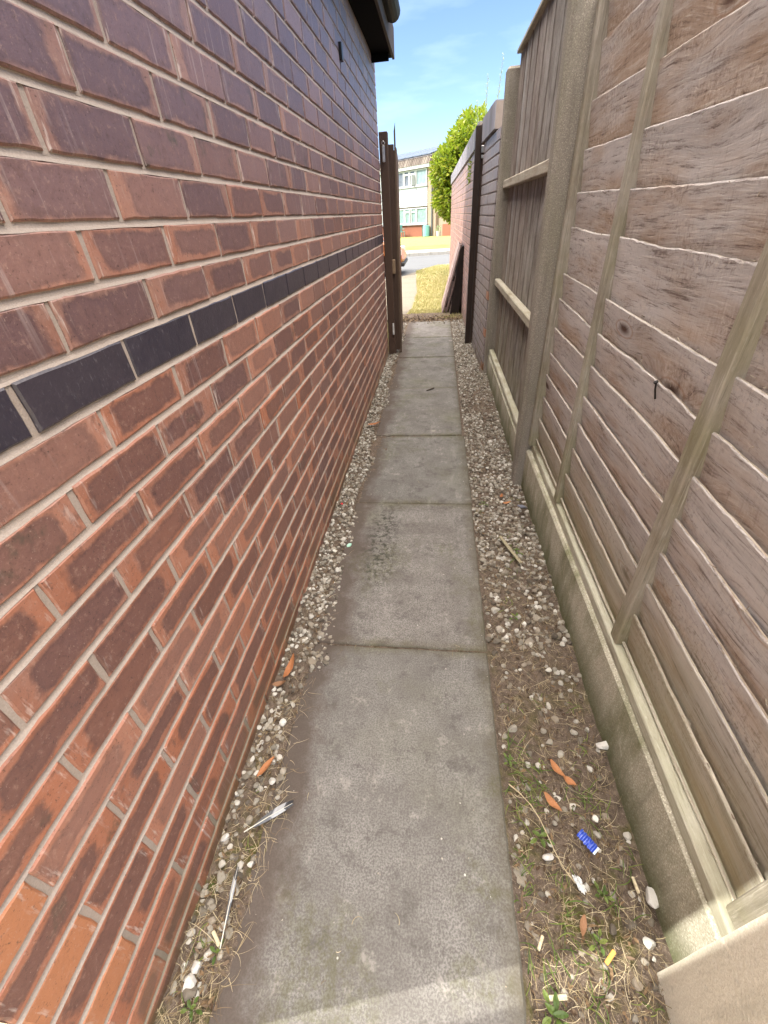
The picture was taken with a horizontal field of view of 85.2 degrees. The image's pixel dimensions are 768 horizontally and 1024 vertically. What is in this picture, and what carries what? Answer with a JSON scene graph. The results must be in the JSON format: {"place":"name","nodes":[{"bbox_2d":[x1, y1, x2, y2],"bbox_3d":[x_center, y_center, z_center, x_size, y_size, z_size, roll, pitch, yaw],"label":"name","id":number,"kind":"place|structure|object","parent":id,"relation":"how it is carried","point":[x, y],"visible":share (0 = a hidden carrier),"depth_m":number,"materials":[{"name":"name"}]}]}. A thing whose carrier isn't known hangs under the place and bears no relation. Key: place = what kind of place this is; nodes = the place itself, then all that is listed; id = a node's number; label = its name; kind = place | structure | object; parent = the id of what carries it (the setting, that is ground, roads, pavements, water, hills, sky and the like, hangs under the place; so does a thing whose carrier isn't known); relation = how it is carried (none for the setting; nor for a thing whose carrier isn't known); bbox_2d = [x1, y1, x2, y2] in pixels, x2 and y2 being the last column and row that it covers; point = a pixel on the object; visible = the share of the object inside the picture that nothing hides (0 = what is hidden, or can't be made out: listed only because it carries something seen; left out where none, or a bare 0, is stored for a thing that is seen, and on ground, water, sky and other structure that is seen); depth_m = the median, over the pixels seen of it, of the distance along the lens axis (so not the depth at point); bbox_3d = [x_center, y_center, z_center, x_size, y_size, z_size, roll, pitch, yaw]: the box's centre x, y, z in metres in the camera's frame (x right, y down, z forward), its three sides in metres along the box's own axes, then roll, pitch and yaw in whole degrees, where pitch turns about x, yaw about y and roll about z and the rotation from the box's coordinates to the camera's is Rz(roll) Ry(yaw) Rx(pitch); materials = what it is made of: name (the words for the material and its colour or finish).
{"place":"outdoors","nodes":[
{"label":"outdoors","id":0,"kind":"place"},
{"bbox_2d":[385,272,416,319],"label":"driveway","id":1,"kind":"structure","parent":0,"point":[409,288],"depth_m":8.69,"materials":[{"name":"grey concrete"}]},
{"bbox_2d":[400,225,404,237],"bbox_3d":[1.552,-25.114,37.341,0.460,0.930,0.480,-16,37,-16],"label":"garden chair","id":2,"kind":"object","parent":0,"point":[401,231],"visible":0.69,"depth_m":37.37,"materials":[{"name":"teal plastic"}]},
{"bbox_2d":[154,312,673,1023],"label":"soil","id":3,"kind":"structure","parent":0,"point":[616,814],"depth_m":1.06,"materials":[{"name":"brown soil"}]},
{"bbox_2d":[180,996,202,1021],"bbox_3d":[-0.368,0.953,0.797,0.035,0.021,0.034,-25,40,-27],"label":"weed","id":4,"kind":"object","parent":3,"relation":"on","point":[191,1009],"visible":1,"depth_m":0.80,"materials":[{"name":"green plant"}]},
{"bbox_2d":[212,930,220,946],"bbox_3d":[-0.351,0.893,0.874,0.007,0.005,0.030,-31,43,-33],"label":"wood chip","id":5,"kind":"object","parent":3,"relation":"on","point":[216,938],"visible":1,"depth_m":0.87,"materials":[{"name":"beige wood"}]},
{"bbox_2d":[210,939,223,964],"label":"weed","id":6,"kind":"object","parent":3,"relation":"on","point":[212,948],"visible":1,"depth_m":0.86,"materials":[{"name":"green plant"}]},
{"bbox_2d":[220,833,228,841],"bbox_3d":[-0.390,0.798,1.021,0.023,0.017,0.015,-23,40,-25],"label":"pebble","id":7,"kind":"object","parent":3,"relation":"on","point":[224,837],"visible":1,"depth_m":1.02,"materials":[{"name":"white stone"}]},
{"bbox_2d":[219,866,238,948],"bbox_3d":[-0.340,0.859,0.914,0.009,0.012,0.137,-2,35,2],"label":"feather","id":8,"kind":"object","parent":3,"relation":"on","point":[231,894],"visible":1,"depth_m":0.92,"materials":[{"name":"white"}]},
{"bbox_2d":[255,756,273,778],"bbox_3d":[-0.328,0.703,1.148,0.018,0.006,0.070,17,40,27],"label":"dead leaf","id":9,"kind":"object","parent":3,"relation":"on","point":[265,766],"visible":1,"depth_m":1.15,"materials":[{"name":"orange plant"}]},
{"bbox_2d":[244,800,293,831],"bbox_3d":[-0.288,0.761,1.047,0.131,0.012,0.019,-19,38,-20],"label":"feather","id":10,"kind":"object","parent":3,"relation":"on","point":[278,810],"visible":1,"depth_m":1.05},
{"bbox_2d":[269,777,275,784],"bbox_3d":[-0.301,0.723,1.121,0.021,0.016,0.018,13,39,23],"label":"pebble","id":11,"kind":"object","parent":3,"relation":"on","point":[272,781],"visible":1,"depth_m":1.12,"materials":[{"name":"white stone"}]},
{"bbox_2d":[272,680,285,685],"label":"dead leaf","id":12,"kind":"object","parent":3,"relation":"on","point":[278,683],"visible":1,"depth_m":1.36,"materials":[{"name":"orange plant"}]},
{"bbox_2d":[169,323,406,1001],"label":"gravel by house","id":13,"kind":"structure","parent":3,"relation":"on","point":[187,993],"depth_m":1.47,"materials":[{"name":"gravel"}]},
{"bbox_2d":[182,973,196,991],"bbox_3d":[-0.384,0.936,0.828,0.024,0.021,0.029,1,36,7],"label":"pebble","id":14,"kind":"object","parent":13,"relation":"on","point":[190,981],"visible":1,"depth_m":0.82,"materials":[{"name":"white stone"}]},
{"bbox_2d":[191,960,200,973],"bbox_3d":[-0.381,0.923,0.846,0.017,0.017,0.020,1,36,7],"label":"pebble","id":15,"kind":"object","parent":13,"relation":"on","point":[195,967],"visible":1,"depth_m":0.84,"materials":[{"name":"white stone"}]},
{"bbox_2d":[283,654,293,677],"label":"dead leaf","id":16,"kind":"object","parent":13,"relation":"on","point":[288,669],"visible":1,"depth_m":1.39,"materials":[{"name":"orange plant"}]},
{"bbox_2d":[208,644,525,1023],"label":"paving slab","id":17,"kind":"structure","parent":3,"relation":"on","point":[378,730],"depth_m":0.97,"materials":[{"name":"concrete"}]},
{"bbox_2d":[281,326,506,987],"bbox_3d":[0.289,-0.810,3.228,0.581,0.006,6.154,1,36,7],"label":"path grit","id":18,"kind":"object","parent":3,"relation":"on","point":[409,784],"visible":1,"depth_m":0.97,"materials":[{"name":"gravel"}]},
{"bbox_2d":[317,503,487,651],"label":"paving slab","id":19,"kind":"structure","parent":3,"relation":"on","point":[409,576],"depth_m":1.70,"materials":[{"name":"concrete"}]},
{"bbox_2d":[153,343,671,1023],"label":"dry stalks","id":20,"kind":"object","parent":3,"relation":"on","point":[547,927],"visible":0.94,"depth_m":0.93,"materials":[{"name":"beige plant"}]},
{"bbox_2d":[359,436,471,504],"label":"paving slab","id":21,"kind":"structure","parent":3,"relation":"on","point":[431,470],"depth_m":2.42,"materials":[{"name":"concrete"}]},
{"bbox_2d":[163,313,668,1023],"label":"leaf litter","id":22,"kind":"object","parent":3,"relation":"on","point":[223,973],"visible":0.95,"depth_m":0.98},
{"bbox_2d":[376,387,461,436],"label":"paving slab","id":23,"kind":"structure","parent":3,"relation":"on","point":[432,412],"depth_m":3.13,"materials":[{"name":"concrete"}]},
{"bbox_2d":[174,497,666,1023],"bbox_3d":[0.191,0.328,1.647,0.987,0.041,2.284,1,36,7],"label":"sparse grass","id":24,"kind":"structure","parent":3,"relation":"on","point":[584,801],"depth_m":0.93,"materials":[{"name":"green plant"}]},
{"bbox_2d":[390,357,456,388],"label":"paving slab","id":25,"kind":"structure","parent":3,"relation":"on","point":[431,372],"depth_m":3.92,"materials":[{"name":"concrete"}]},
{"bbox_2d":[399,337,454,357],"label":"paving slab","id":26,"kind":"structure","parent":3,"relation":"on","point":[427,347],"depth_m":4.65,"materials":[{"name":"concrete"}]},
{"bbox_2d":[405,321,451,337],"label":"paving slab","id":27,"kind":"structure","parent":3,"relation":"on","point":[425,329],"depth_m":5.36,"materials":[{"name":"concrete"}]},
{"bbox_2d":[466,147,471,183],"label":"green shrub","id":28,"kind":"object","parent":3,"relation":"on","point":[468,175],"visible":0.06,"depth_m":4.81,"materials":[{"name":"green plant"}]},
{"bbox_2d":[473,100,478,152],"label":"tall weed","id":29,"kind":"object","parent":3,"relation":"on","point":[477,121],"visible":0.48,"depth_m":4.08,"materials":[{"name":"green plant"}]},
{"bbox_2d":[483,75,489,117],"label":"tall weed","id":30,"kind":"object","parent":3,"relation":"on","point":[486,103],"visible":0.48,"depth_m":3.87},
{"bbox_2d":[486,355,515,460],"bbox_3d":[0.865,-0.758,3.063,0.059,0.286,1.850,1,36,7],"label":"gravel board","id":31,"kind":"object","parent":3,"relation":"on","point":[508,425],"visible":0.45,"depth_m":2.90,"materials":[{"name":"concrete"}]},
{"bbox_2d":[489,0,567,429],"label":"upright plank bay","id":32,"kind":"object","parent":31,"relation":"on","point":[539,50],"visible":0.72,"depth_m":2.44,"materials":[{"name":"brown wood"}]},
{"bbox_2d":[496,53,505,98],"bbox_3d":[1.083,-3.082,4.336,0.087,2.335,0.092,-26,41,-28],"label":"tall weed","id":33,"kind":"object","parent":3,"relation":"on","point":[500,78],"visible":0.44,"depth_m":3.75,"materials":[{"name":"plant"}]},
{"bbox_2d":[503,753,516,766],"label":"weed","id":34,"kind":"object","parent":3,"relation":"on","point":[509,759],"visible":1,"depth_m":1.12,"materials":[{"name":"green plant"}]},
{"bbox_2d":[537,935,543,950],"bbox_3d":[0.316,0.870,0.842,0.006,0.005,0.026,21,42,31],"label":"wood chip","id":35,"kind":"object","parent":3,"relation":"on","point":[540,942],"visible":1,"depth_m":0.84,"materials":[{"name":"beige wood"}]},
{"bbox_2d":[509,784,574,882],"bbox_3d":[0.374,0.749,0.990,0.020,0.008,0.219,-18,38,-19],"label":"long stalk","id":36,"kind":"object","parent":3,"relation":"on","point":[544,829],"visible":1,"depth_m":0.99,"materials":[{"name":"beige plant"}]},
{"bbox_2d":[530,825,554,847],"bbox_3d":[0.367,0.769,0.979,0.052,0.025,0.040,-15,37,-15],"label":"weed","id":37,"kind":"object","parent":3,"relation":"on","point":[534,840],"visible":1,"depth_m":0.98,"materials":[{"name":"green plant"}]},
{"bbox_2d":[542,853,553,860],"bbox_3d":[0.377,0.792,0.958,0.028,0.017,0.013,-5,35,-1],"label":"pebble","id":38,"kind":"object","parent":3,"relation":"on","point":[547,857],"visible":1,"depth_m":0.95,"materials":[{"name":"white stone"}]},
{"bbox_2d":[542,791,561,810],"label":"dead leaf","id":39,"kind":"object","parent":3,"relation":"on","point":[551,801],"visible":1,"depth_m":1.05,"materials":[{"name":"orange plant"}]},
{"bbox_2d":[542,989,568,1023],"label":"weed","id":40,"kind":"object","parent":3,"relation":"on","point":[554,1011],"visible":1,"depth_m":0.76,"materials":[{"name":"green plant"}]},
{"bbox_2d":[548,759,565,776],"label":"dead leaf","id":41,"kind":"object","parent":3,"relation":"on","point":[555,767],"visible":1,"depth_m":1.11,"materials":[{"name":"orange plant"}]},
{"bbox_2d":[549,994,567,1001],"bbox_3d":[0.327,0.911,0.783,0.034,0.005,0.008,-4,35,0],"label":"wood chip","id":42,"kind":"object","parent":3,"relation":"on","point":[562,997],"visible":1,"depth_m":0.78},
{"bbox_2d":[451,318,670,1023],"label":"gravel by fence","id":43,"kind":"structure","parent":3,"relation":"on","point":[627,836],"depth_m":1.76,"materials":[{"name":"gravel"}]},
{"bbox_2d":[499,536,521,563],"bbox_3d":[0.546,0.161,1.808,0.014,0.005,0.187,-11,36,-10],"label":"flat lath","id":44,"kind":"object","parent":43,"relation":"on","point":[510,549],"visible":1,"depth_m":1.80,"materials":[{"name":"beige wood"}]},
{"bbox_2d":[563,776,575,784],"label":"dead leaf","id":45,"kind":"object","parent":3,"relation":"on","point":[569,780],"visible":1,"depth_m":1.08,"materials":[{"name":"orange plant"}]},
{"bbox_2d":[572,874,586,893],"bbox_3d":[0.429,0.817,0.916,0.016,0.008,0.037,-12,36,-11],"label":"torn wrapper","id":46,"kind":"object","parent":3,"relation":"on","point":[578,880],"visible":1,"depth_m":0.92,"materials":[{"name":"white paper"}]},
{"bbox_2d":[580,915,586,937],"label":"dead leaf","id":47,"kind":"object","parent":3,"relation":"on","point":[583,924],"visible":1,"depth_m":0.87,"materials":[{"name":"orange plant"}]},
{"bbox_2d":[577,829,598,854],"bbox_3d":[0.471,0.761,0.963,0.023,0.007,0.046,-24,40,-25],"label":"sweet wrapper","id":48,"kind":"object","parent":3,"relation":"on","point":[587,840],"visible":1,"depth_m":0.96,"materials":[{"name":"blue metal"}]},
{"bbox_2d":[589,928,607,955],"bbox_3d":[0.431,0.865,0.839,0.028,0.023,0.043,18,41,27],"label":"weed","id":49,"kind":"object","parent":3,"relation":"on","point":[601,941],"visible":1,"depth_m":0.83,"materials":[{"name":"green plant"}]},
{"bbox_2d":[596,741,608,749],"bbox_3d":[0.602,0.641,1.145,0.036,0.018,0.022,-10,36,-8],"label":"pebble","id":50,"kind":"object","parent":3,"relation":"on","point":[603,745],"visible":1,"depth_m":1.14,"materials":[{"name":"white stone"}]},
{"bbox_2d":[594,881,614,903],"bbox_3d":[0.473,0.822,0.898,0.043,0.021,0.032,12,38,21],"label":"weed","id":51,"kind":"object","parent":3,"relation":"on","point":[605,892],"visible":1,"depth_m":0.90,"materials":[{"name":"green plant"}]},
{"bbox_2d":[604,949,615,965],"bbox_3d":[0.445,0.876,0.821,0.029,0.005,0.008,-25,40,-27],"label":"cigarette butt","id":52,"kind":"object","parent":3,"relation":"on","point":[610,957],"visible":1,"depth_m":0.82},
{"bbox_2d":[521,449,720,963],"bbox_3d":[0.679,0.331,1.511,0.058,0.327,1.791,1,36,6],"label":"gravel board","id":53,"kind":"object","parent":3,"relation":"on","point":[686,920],"visible":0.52,"depth_m":1.03,"materials":[{"name":"concrete"}]},
{"bbox_2d":[631,876,639,893],"bbox_3d":[0.546,0.809,0.905,0.009,0.005,0.028,1,36,7],"label":"wood chip","id":54,"kind":"object","parent":3,"relation":"on","point":[635,885],"visible":1,"depth_m":0.90,"materials":[{"name":"beige wood"}]},
{"bbox_2d":[646,886,658,908],"bbox_3d":[0.574,0.824,0.890,0.025,0.017,0.036,7,37,15],"label":"pebble","id":55,"kind":"object","parent":3,"relation":"on","point":[651,899],"visible":1,"depth_m":0.89,"materials":[{"name":"grey stone"}]},
{"bbox_2d":[400,236,449,246],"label":"lawn","id":56,"kind":"structure","parent":0,"point":[421,241],"depth_m":27.89,"materials":[{"name":"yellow plant"}]},
{"bbox_2d":[379,146,448,237],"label":"terraced house","id":57,"kind":"structure","parent":56,"relation":"on","point":[417,213],"depth_m":35.42,"materials":[{"name":"white paint"}]},
{"bbox_2d":[399,168,427,188],"bbox_3d":[2.159,-28.125,35.285,0.140,1.140,4.320,-27,41,-29],"label":"window","id":58,"kind":"structure","parent":57,"relation":"in","point":[420,175],"depth_m":34.86,"materials":[{"name":"white plastic"}]},
{"bbox_2d":[400,207,427,225],"bbox_3d":[2.306,-26.012,36.785,0.140,1.210,4.320,-27,41,-29],"label":"window","id":59,"kind":"structure","parent":57,"relation":"in","point":[418,215],"depth_m":36.43,"materials":[{"name":"white plastic"}]},
{"bbox_2d":[423,225,429,236],"bbox_3d":[3.610,-24.060,35.732,0.600,0.800,0.600,1,36,7],"label":"water butt","id":60,"kind":"object","parent":56,"relation":"on","point":[426,228],"visible":0.97,"depth_m":35.53,"materials":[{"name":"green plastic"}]},
{"bbox_2d":[436,225,441,235],"bbox_3d":[4.530,-23.407,34.710,0.552,0.773,0.552,-12,36,-11],"label":"planter pot","id":61,"kind":"object","parent":56,"relation":"on","point":[438,233],"visible":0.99,"depth_m":34.67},
{"bbox_2d":[442,224,450,235],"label":"brick wall","id":62,"kind":"structure","parent":56,"relation":"on","point":[446,228],"depth_m":34.16,"materials":[{"name":"brick"}]},
{"bbox_2d":[401,254,449,275],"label":"road","id":63,"kind":"structure","parent":0,"point":[414,264],"depth_m":14.62,"materials":[{"name":"grey asphalt"}]},
{"bbox_2d":[383,238,407,270],"bbox_3d":[-1.264,-7.462,11.707,3.752,1.436,1.620,1,36,7],"label":"parked car","id":64,"kind":"object","parent":63,"relation":"on","point":[404,259],"visible":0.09,"depth_m":11.31,"materials":[{"name":"orange paint"}]},
{"bbox_2d":[405,244,449,249],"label":"verge","id":65,"kind":"structure","parent":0,"point":[427,247],"depth_m":20.61,"materials":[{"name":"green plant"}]},
{"bbox_2d":[406,248,449,252],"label":"pavement","id":66,"kind":"structure","parent":0,"point":[427,250],"depth_m":18.48,"materials":[{"name":"grey concrete"}]},
{"bbox_2d":[404,264,461,319],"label":"front lawn","id":67,"kind":"structure","parent":0,"point":[427,293],"depth_m":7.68,"materials":[{"name":"yellow plant"}]},
{"bbox_2d":[441,241,461,312],"bbox_3d":[1.055,-3.587,6.358,0.334,0.872,0.974,1,36,7],"label":"leaning slatted panel","id":68,"kind":"object","parent":67,"relation":"on","point":[446,302],"visible":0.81,"depth_m":6.17,"materials":[{"name":"wood"}]},
{"bbox_2d":[450,243,463,313],"bbox_3d":[1.100,-3.458,6.195,0.223,0.870,0.650,1,36,7],"label":"leaning dark board","id":69,"kind":"object","parent":67,"relation":"on","point":[456,296],"visible":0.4,"depth_m":5.96,"materials":[{"name":"black wood"}]},
{"bbox_2d":[427,101,487,226],"bbox_3d":[2.029,-7.794,10.327,1.958,3.373,2.200,1,36,7],"label":"laurel hedge","id":70,"kind":"object","parent":67,"relation":"on","point":[446,156],"visible":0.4,"depth_m":9.56,"materials":[{"name":"green plant"}]},
{"bbox_2d":[375,0,540,158],"label":"sky","id":71,"kind":"structure","parent":0,"point":[445,51],"materials":[{"name":"blue"}]},
{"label":"ground","id":72,"kind":"structure","parent":0,"visible":0},
{"bbox_2d":[0,0,399,1023],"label":"brick house","id":73,"kind":"structure","parent":72,"relation":"on","point":[194,348],"depth_m":0.77,"materials":[{"name":"brick"}]},
{"bbox_2d":[379,131,395,353],"bbox_3d":[0.048,-2.429,4.066,0.073,1.900,0.075,1,36,7],"label":"gate post","id":74,"kind":"object","parent":72,"relation":"on","point":[385,194],"visible":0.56,"depth_m":3.92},
{"bbox_2d":[381,124,402,351],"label":"garden gate","id":75,"kind":"structure","parent":74,"relation":"attached to","point":[395,207],"depth_m":4.03,"materials":[{"name":"brown wood"}]},
{"bbox_2d":[406,250,449,256],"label":"kerb","id":76,"kind":"structure","parent":72,"relation":"on","point":[429,253],"depth_m":17.50,"materials":[{"name":"concrete"}]},
{"bbox_2d":[449,121,485,324],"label":"garden wall","id":77,"kind":"structure","parent":72,"relation":"on","point":[461,200],"depth_m":5.79,"materials":[{"name":"brick"}]},
{"bbox_2d":[465,123,484,343],"bbox_3d":[0.918,-2.662,4.270,0.087,1.945,0.120,1,36,7],"label":"gate post","id":78,"kind":"object","parent":72,"relation":"on","point":[477,186],"visible":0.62,"depth_m":4.12,"materials":[{"name":"wood"}]},
{"bbox_2d":[472,99,503,369],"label":"garden wall","id":79,"kind":"structure","parent":72,"relation":"on","point":[492,128],"depth_m":3.61,"materials":[{"name":"grey brick"}]},
{"bbox_2d":[483,65,519,372],"bbox_3d":[0.916,-2.047,3.340,0.100,2.119,0.096,1,36,7],"label":"fence post","id":80,"kind":"object","parent":72,"relation":"on","point":[509,109],"visible":0.68,"depth_m":3.10,"materials":[{"name":"wood"}]},
{"bbox_2d":[511,0,597,484],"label":"fence post","id":81,"kind":"object","parent":72,"relation":"on","point":[579,22],"visible":0.59,"depth_m":1.55,"materials":[{"name":"wood"}]},
{"bbox_2d":[528,0,767,937],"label":"lap fence panel","id":82,"kind":"object","parent":81,"relation":"attached to","point":[648,439],"visible":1,"depth_m":0.88,"materials":[{"name":"brown wood"}]},
{"bbox_2d":[657,912,767,1023],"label":"fence post","id":83,"kind":"object","parent":72,"relation":"on","point":[723,980],"visible":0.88,"depth_m":0.63,"materials":[{"name":"beige concrete"}]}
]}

